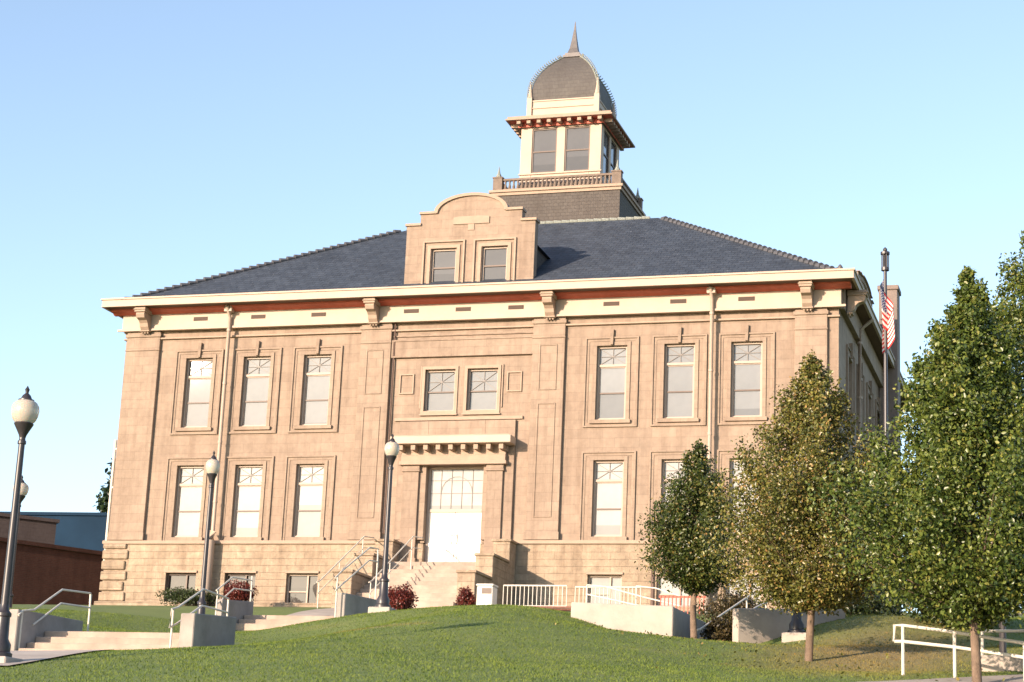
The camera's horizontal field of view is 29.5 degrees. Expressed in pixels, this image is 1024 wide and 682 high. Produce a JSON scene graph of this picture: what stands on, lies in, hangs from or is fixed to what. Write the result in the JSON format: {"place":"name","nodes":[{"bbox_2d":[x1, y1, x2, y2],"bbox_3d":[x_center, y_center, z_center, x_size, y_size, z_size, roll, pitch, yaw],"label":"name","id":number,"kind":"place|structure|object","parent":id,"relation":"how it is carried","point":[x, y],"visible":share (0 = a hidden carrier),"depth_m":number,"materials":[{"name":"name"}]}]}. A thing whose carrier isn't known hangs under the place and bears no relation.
{"place":"outdoors","nodes":[
{"label":"outdoors","id":0,"kind":"place"},
{"bbox_2d":[0,650,108,665],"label":"path","id":1,"kind":"structure","parent":0,"point":[27,656],"depth_m":34.88,"materials":[{"name":"concrete"}]},
{"bbox_2d":[0,604,1023,681],"bbox_3d":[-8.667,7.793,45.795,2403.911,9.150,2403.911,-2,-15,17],"label":"ground","id":2,"kind":"structure","parent":0,"point":[159,612],"depth_m":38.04,"materials":[{"name":"green plant"}]},
{"bbox_2d":[9,475,28,607],"bbox_3d":[-16.514,6.970,64.622,0.600,5.110,0.600,-2,-15,17],"label":"street lamp","id":3,"kind":"object","parent":2,"relation":"on","point":[24,489],"visible":0.46,"depth_m":64.81,"materials":[{"name":"metal"}]},
{"bbox_2d":[0,386,38,662],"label":"street lamp","id":4,"kind":"object","parent":2,"relation":"on","point":[25,411],"visible":0.98,"depth_m":33.62,"materials":[{"name":"metal"}]},
{"bbox_2d":[0,513,59,543],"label":"grey building","id":5,"kind":"structure","parent":2,"relation":"on","point":[37,529],"depth_m":101.81,"materials":[{"name":"grey concrete"}]},
{"bbox_2d":[9,609,82,650],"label":"wing wall","id":6,"kind":"structure","parent":2,"relation":"on","point":[30,632],"depth_m":44.05,"materials":[{"name":"concrete"}]},
{"bbox_2d":[0,537,103,604],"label":"brick building","id":7,"kind":"structure","parent":2,"relation":"on","point":[43,572],"depth_m":89.69,"materials":[{"name":"brown brick"}]},
{"bbox_2d":[0,511,110,550],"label":"blue building","id":8,"kind":"structure","parent":2,"relation":"on","point":[84,530],"depth_m":113.45,"materials":[{"name":"blue metal"}]},
{"bbox_2d":[18,631,179,650],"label":"concrete steps","id":9,"kind":"structure","parent":2,"relation":"on","point":[67,640],"depth_m":43.57,"materials":[{"name":"beige concrete"}]},
{"bbox_2d":[18,589,91,647],"bbox_3d":[-10.556,6.473,44.934,0.048,1.733,3.209,-2,-15,17],"label":"handrail","id":10,"kind":"object","parent":9,"relation":"on","point":[54,608],"visible":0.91,"depth_m":45.01,"materials":[{"name":"white metal"}]},
{"bbox_2d":[169,588,228,647],"bbox_3d":[-7.010,6.425,43.631,0.048,1.794,2.918,-2,-15,17],"label":"handrail","id":11,"kind":"object","parent":9,"relation":"on","point":[171,624],"visible":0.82,"depth_m":43.39,"materials":[{"name":"white metal"}]},
{"bbox_2d":[94,458,115,512],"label":"tree","id":12,"kind":"object","parent":2,"relation":"on","point":[102,506],"visible":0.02,"depth_m":123.26,"materials":[{"name":"green plant"}]},
{"bbox_2d":[155,586,221,605],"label":"shrub","id":13,"kind":"object","parent":2,"relation":"on","point":[178,595],"visible":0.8,"depth_m":74.76,"materials":[{"name":"green plant"}]},
{"bbox_2d":[178,613,235,647],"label":"wing wall","id":14,"kind":"structure","parent":2,"relation":"on","point":[200,630],"depth_m":42.84,"materials":[{"name":"concrete"}]},
{"bbox_2d":[197,451,219,613],"bbox_3d":[-8.533,5.743,54.387,0.600,5.467,0.600,-2,-15,17],"label":"street lamp","id":15,"kind":"object","parent":2,"relation":"on","point":[212,466],"visible":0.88,"depth_m":54.50,"materials":[{"name":"metal"}]},
{"bbox_2d":[215,599,253,622],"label":"wing wall","id":16,"kind":"structure","parent":2,"relation":"on","point":[238,610],"depth_m":58.54,"materials":[{"name":"concrete"}]},
{"bbox_2d":[215,576,252,614],"bbox_3d":[-8.381,7.867,58.564,0.048,1.920,2.485,-2,-15,17],"label":"handrail","id":17,"kind":"object","parent":16,"relation":"on","point":[228,593],"visible":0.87,"depth_m":58.58,"materials":[{"name":"white metal"}]},
{"bbox_2d":[221,579,258,601],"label":"shrub","id":18,"kind":"object","parent":2,"relation":"on","point":[239,595],"visible":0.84,"depth_m":73.24,"materials":[{"name":"red plant"}]},
{"bbox_2d":[235,615,333,629],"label":"concrete steps","id":19,"kind":"structure","parent":2,"relation":"on","point":[255,622],"depth_m":58.25,"materials":[{"name":"beige concrete"}]},
{"bbox_2d":[289,608,414,615],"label":"entrance walk","id":20,"kind":"structure","parent":2,"relation":"on","point":[324,612],"depth_m":63.27,"materials":[{"name":"concrete"}]},
{"bbox_2d":[336,593,376,616],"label":"wing wall","id":21,"kind":"structure","parent":2,"relation":"on","point":[348,604],"depth_m":57.95,"materials":[{"name":"concrete"}]},
{"bbox_2d":[334,547,378,616],"bbox_3d":[-4.708,7.426,58.841,0.048,2.819,3.485,-2,-15,17],"label":"handrail","id":22,"kind":"object","parent":21,"relation":"on","point":[346,580],"visible":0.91,"depth_m":58.87,"materials":[{"name":"white metal"}]},
{"bbox_2d":[368,434,399,612],"bbox_3d":[-3.299,4.911,51.588,0.600,5.015,0.600,-2,-15,17],"label":"street lamp","id":23,"kind":"object","parent":2,"relation":"on","point":[391,448],"visible":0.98,"depth_m":51.45,"materials":[{"name":"metal"}]},
{"bbox_2d":[388,583,418,609],"bbox_3d":[-3.677,8.270,62.530,1.237,1.038,1.255,-7,-17,34],"label":"shrub","id":24,"kind":"object","parent":2,"relation":"on","point":[400,598],"visible":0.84,"depth_m":62.31,"materials":[{"name":"red plant"}]},
{"bbox_2d":[456,585,476,605],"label":"shrub","id":25,"kind":"object","parent":2,"relation":"on","point":[465,596],"visible":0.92,"depth_m":65.96,"materials":[{"name":"red plant"}]},
{"bbox_2d":[94,22,911,611],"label":"courthouse","id":26,"kind":"structure","parent":2,"relation":"on","point":[558,360],"depth_m":76.01,"materials":[{"name":"stone"}]},
{"bbox_2d":[164,570,196,601],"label":"window","id":27,"kind":"structure","parent":26,"relation":"in","point":[186,578],"depth_m":77.03,"materials":[{"name":"glass"}]},
{"bbox_2d":[160,457,213,539],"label":"window","id":28,"kind":"structure","parent":26,"relation":"in","point":[191,488],"depth_m":77.88,"materials":[{"name":"glass"}]},
{"bbox_2d":[169,343,223,434],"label":"window","id":29,"kind":"structure","parent":26,"relation":"in","point":[200,381],"depth_m":78.90,"materials":[{"name":"glass"}]},
{"bbox_2d":[223,570,256,601],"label":"window","id":30,"kind":"structure","parent":26,"relation":"in","point":[247,576],"depth_m":76.26,"materials":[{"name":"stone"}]},
{"bbox_2d":[219,456,274,539],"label":"window","id":31,"kind":"structure","parent":26,"relation":"in","point":[250,478],"depth_m":77.11,"materials":[{"name":"glass"}]},
{"bbox_2d":[227,341,281,433],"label":"window","id":32,"kind":"structure","parent":26,"relation":"in","point":[258,375],"depth_m":78.17,"materials":[{"name":"glass"}]},
{"bbox_2d":[285,571,318,602],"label":"window","id":33,"kind":"structure","parent":26,"relation":"in","point":[301,588],"depth_m":75.50,"materials":[{"name":"glass"}]},
{"bbox_2d":[280,455,335,539],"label":"window","id":34,"kind":"structure","parent":26,"relation":"in","point":[309,517],"depth_m":76.36,"materials":[{"name":"glass"}]},
{"bbox_2d":[288,339,342,432],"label":"window","id":35,"kind":"structure","parent":26,"relation":"in","point":[319,369],"depth_m":77.41,"materials":[{"name":"glass"}]},
{"bbox_2d":[419,366,458,415],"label":"window","id":36,"kind":"structure","parent":26,"relation":"in","point":[441,385],"depth_m":75.91,"materials":[{"name":"glass"}]},
{"bbox_2d":[424,467,483,561],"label":"door","id":37,"kind":"structure","parent":26,"relation":"in","point":[453,492],"depth_m":74.55,"materials":[{"name":"paint"}]},
{"bbox_2d":[461,365,501,414],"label":"window","id":38,"kind":"structure","parent":26,"relation":"in","point":[484,385],"depth_m":75.41,"materials":[{"name":"glass"}]},
{"bbox_2d":[586,572,622,603],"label":"window","id":39,"kind":"structure","parent":26,"relation":"in","point":[595,578],"depth_m":72.05,"materials":[{"name":"glass"}]},
{"bbox_2d":[579,451,635,539],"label":"window","id":40,"kind":"structure","parent":26,"relation":"in","point":[609,494],"depth_m":72.88,"materials":[{"name":"glass"}]},
{"bbox_2d":[582,329,639,427],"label":"window","id":41,"kind":"structure","parent":26,"relation":"in","point":[614,363],"depth_m":73.93,"materials":[{"name":"glass"}]},
{"bbox_2d":[647,450,693,539],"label":"window","id":42,"kind":"structure","parent":26,"relation":"in","point":[668,465],"depth_m":72.42,"materials":[{"name":"glass"}]},
{"bbox_2d":[655,572,690,605],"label":"window","id":43,"kind":"structure","parent":26,"relation":"in","point":[675,590],"depth_m":71.31,"materials":[{"name":"glass"}]},
{"bbox_2d":[650,327,707,425],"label":"window","id":44,"kind":"structure","parent":26,"relation":"in","point":[680,386],"depth_m":73.18,"materials":[{"name":"glass"}]},
{"bbox_2d":[726,573,761,603],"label":"window","id":45,"kind":"structure","parent":26,"relation":"in","point":[730,588],"depth_m":70.58,"materials":[{"name":"glass"}]},
{"bbox_2d":[717,449,772,539],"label":"window","id":46,"kind":"structure","parent":26,"relation":"in","point":[732,465],"depth_m":71.71,"materials":[{"name":"glass"}]},
{"bbox_2d":[718,325,774,424],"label":"window","id":47,"kind":"structure","parent":26,"relation":"in","point":[746,392],"depth_m":72.45,"materials":[{"name":"glass"}]},
{"bbox_2d":[846,343,854,444],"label":"window","id":48,"kind":"structure","parent":26,"relation":"in","point":[849,348],"depth_m":74.66,"materials":[{"name":"glass"}]},
{"bbox_2d":[856,363,864,460],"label":"window","id":49,"kind":"structure","parent":26,"relation":"in","point":[862,375],"depth_m":77.67,"materials":[{"name":"glass"}]},
{"bbox_2d":[866,381,873,453],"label":"window","id":50,"kind":"structure","parent":26,"relation":"in","point":[869,391],"depth_m":80.55,"materials":[{"name":"glass"}]},
{"bbox_2d":[875,397,880,483],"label":"window","id":51,"kind":"structure","parent":26,"relation":"in","point":[877,401],"depth_m":82.66,"materials":[{"name":"glass"}]},
{"bbox_2d":[502,585,566,605],"bbox_3d":[0.756,8.565,64.914,2.228,0.878,0.056,-2,-15,17],"label":"ramp railing","id":52,"kind":"object","parent":2,"relation":"on","point":[554,586],"visible":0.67,"depth_m":64.90,"materials":[{"name":"white metal"}]},
{"bbox_2d":[531,606,570,610],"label":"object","id":53,"kind":"structure","parent":2,"relation":"on","point":[564,608],"depth_m":63.88,"materials":[{"name":"beige concrete"}]},
{"bbox_2d":[575,586,640,604],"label":"ramp railing","id":54,"kind":"object","parent":2,"relation":"on","point":[616,587],"visible":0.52,"depth_m":66.50,"materials":[{"name":"white metal"}]},
{"bbox_2d":[571,602,675,635],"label":"retaining wall","id":55,"kind":"structure","parent":2,"relation":"on","point":[654,619],"depth_m":46.67,"materials":[{"name":"concrete"}]},
{"bbox_2d":[650,550,655,604],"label":"metal post","id":56,"kind":"object","parent":2,"relation":"on","point":[652,602],"visible":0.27,"depth_m":65.23,"materials":[{"name":"white metal"}]},
{"bbox_2d":[659,596,705,613],"bbox_3d":[5.124,8.164,58.718,1.450,0.960,0.060,-2,-15,17],"label":"picket fence","id":57,"kind":"object","parent":2,"relation":"on","point":[680,597],"visible":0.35,"depth_m":58.77,"materials":[{"name":"white metal"}]},
{"bbox_2d":[675,608,706,639],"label":"return wall","id":58,"kind":"structure","parent":2,"relation":"on","point":[682,624],"depth_m":47.47,"materials":[{"name":"concrete"}]},
{"bbox_2d":[634,438,750,638],"bbox_3d":[4.145,4.496,43.649,2.767,4.736,3.107,3,-14,-3],"label":"tree","id":59,"kind":"object","parent":2,"relation":"on","point":[690,574],"visible":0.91,"depth_m":43.43,"materials":[{"name":"green plant"}]},
{"bbox_2d":[699,613,732,641],"bbox_3d":[5.225,7.125,47.766,1.087,0.869,1.083,8,-15,-19],"label":"shrub","id":60,"kind":"object","parent":2,"relation":"on","point":[719,629],"visible":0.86,"depth_m":47.60,"materials":[{"name":"green plant"}]},
{"bbox_2d":[696,587,769,622],"bbox_3d":[6.217,7.505,54.736,2.259,1.106,1.862,8,-15,-23],"label":"shrub","id":61,"kind":"object","parent":2,"relation":"on","point":[731,600],"visible":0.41,"depth_m":54.40,"materials":[{"name":"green plant"}]},
{"bbox_2d":[544,614,1013,680],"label":"fallen leaves","id":62,"kind":"object","parent":2,"relation":"on","point":[867,674],"visible":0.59,"depth_m":39.11,"materials":[{"name":"brown plant"}]},
{"bbox_2d":[732,608,844,643],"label":"retaining wall","id":63,"kind":"structure","parent":2,"relation":"on","point":[755,625],"depth_m":45.99,"materials":[{"name":"concrete"}]},
{"bbox_2d":[782,449,805,642],"bbox_3d":[6.711,4.750,45.842,0.600,4.956,0.600,-2,-15,17],"label":"street lamp","id":64,"kind":"object","parent":2,"relation":"on","point":[796,631],"visible":0.21,"depth_m":45.17,"materials":[{"name":"concrete"}]},
{"bbox_2d":[692,349,907,660],"bbox_3d":[5.968,3.347,39.422,4.841,6.484,4.938,3,-14,-3],"label":"tree","id":65,"kind":"object","parent":2,"relation":"on","point":[815,414],"visible":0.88,"depth_m":38.61,"materials":[{"name":"green plant"}]},
{"bbox_2d":[821,576,911,615],"bbox_3d":[9.327,6.947,51.856,3.512,1.616,2.790,3,-14,-4],"label":"shrub","id":66,"kind":"object","parent":2,"relation":"on","point":[865,608],"visible":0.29,"depth_m":51.22,"materials":[{"name":"green plant"}]},
{"bbox_2d":[880,247,889,505],"bbox_3d":[11.967,2.788,62.328,0.300,12.091,0.300,-2,-15,17],"label":"flagpole","id":67,"kind":"object","parent":2,"relation":"on","point":[885,253],"visible":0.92,"depth_m":62.85,"materials":[{"name":"metal"}]},
{"bbox_2d":[880,279,894,353],"bbox_3d":[12.182,-0.862,63.107,0.481,2.720,0.332,-2,-15,17],"label":"flag","id":68,"kind":"object","parent":67,"relation":"hanging from","point":[888,316],"visible":1,"depth_m":63.07,"materials":[{"name":"fabric"}]},
{"bbox_2d":[804,265,1023,681],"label":"tree","id":69,"kind":"object","parent":2,"relation":"on","point":[947,571],"visible":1,"depth_m":32.20,"materials":[{"name":"green plant"}]},
{"bbox_2d":[836,230,1023,552],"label":"tree","id":70,"kind":"object","parent":2,"relation":"on","point":[1013,313],"visible":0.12,"depth_m":35.96,"materials":[{"name":"green plant"}]},
{"bbox_2d":[884,581,979,630],"bbox_3d":[10.527,5.863,46.791,3.155,3.121,3.172,4,-14,-7],"label":"tree","id":71,"kind":"object","parent":2,"relation":"on","point":[929,620],"visible":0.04,"depth_m":46.52,"materials":[{"name":"green plant"}]},
{"bbox_2d":[981,655,1022,671],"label":"low wall","id":72,"kind":"structure","parent":2,"relation":"on","point":[992,663],"depth_m":35.19,"materials":[{"name":"concrete"}]},
{"bbox_2d":[980,612,1023,654],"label":"handrail","id":73,"kind":"object","parent":72,"relation":"on","point":[1001,631],"visible":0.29,"depth_m":35.94,"materials":[{"name":"white metal"}]},
{"bbox_2d":[999,622,1006,652],"bbox_3d":[9.772,2.938,39.008,1.111,7.213,0.360,-2,-15,17],"label":"floodlight pole","id":74,"kind":"object","parent":2,"relation":"on","point":[1003,647],"depth_m":38.22,"materials":[{"name":"metal"}]},
{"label":"concrete steps","id":75,"kind":"object","parent":2,"relation":"on","visible":0},
{"bbox_2d":[697,592,754,630],"bbox_3d":[5.367,7.047,48.664,0.066,2.072,3.905,-5,-16,27],"label":"handrail","id":76,"kind":"object","parent":75,"relation":"on","point":[730,608],"visible":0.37,"depth_m":49.00,"materials":[{"name":"white metal"}]},
{"bbox_2d":[0,0,1023,612],"label":"sky","id":77,"kind":"structure","parent":0,"point":[146,145],"materials":[{"name":"blue"}]},
{"bbox_2d":[864,674,1023,681],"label":"pavement","id":78,"kind":"structure","parent":0,"point":[1008,678],"depth_m":32.66,"materials":[{"name":"concrete"}]},
{"bbox_2d":[893,624,1023,680],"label":"handrail","id":79,"kind":"object","parent":78,"relation":"on","point":[903,641],"visible":0.96,"depth_m":33.49,"materials":[{"name":"white metal"}]},
{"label":"plaza","id":80,"kind":"structure","parent":0,"visible":0},
{"bbox_2d":[476,584,497,604],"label":"litter bin","id":81,"kind":"object","parent":80,"relation":"on","point":[486,594],"visible":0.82,"depth_m":65.58,"materials":[{"name":"white metal"}]},
{"bbox_2d":[586,584,641,604],"bbox_3d":[3.321,8.355,62.609,2.148,1.124,0.246,-8,-17,35],"label":"handrail","id":82,"kind":"object","parent":80,"relation":"on","point":[587,585],"visible":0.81,"depth_m":62.75,"materials":[{"name":"white metal"}]},
{"bbox_2d":[635,585,681,606],"bbox_3d":[4.737,8.268,62.017,0.241,1.124,2.310,12,-17,-34],"label":"handrail","id":83,"kind":"object","parent":80,"relation":"on","point":[652,598],"visible":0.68,"depth_m":62.31,"materials":[{"name":"white metal"}]}
]}

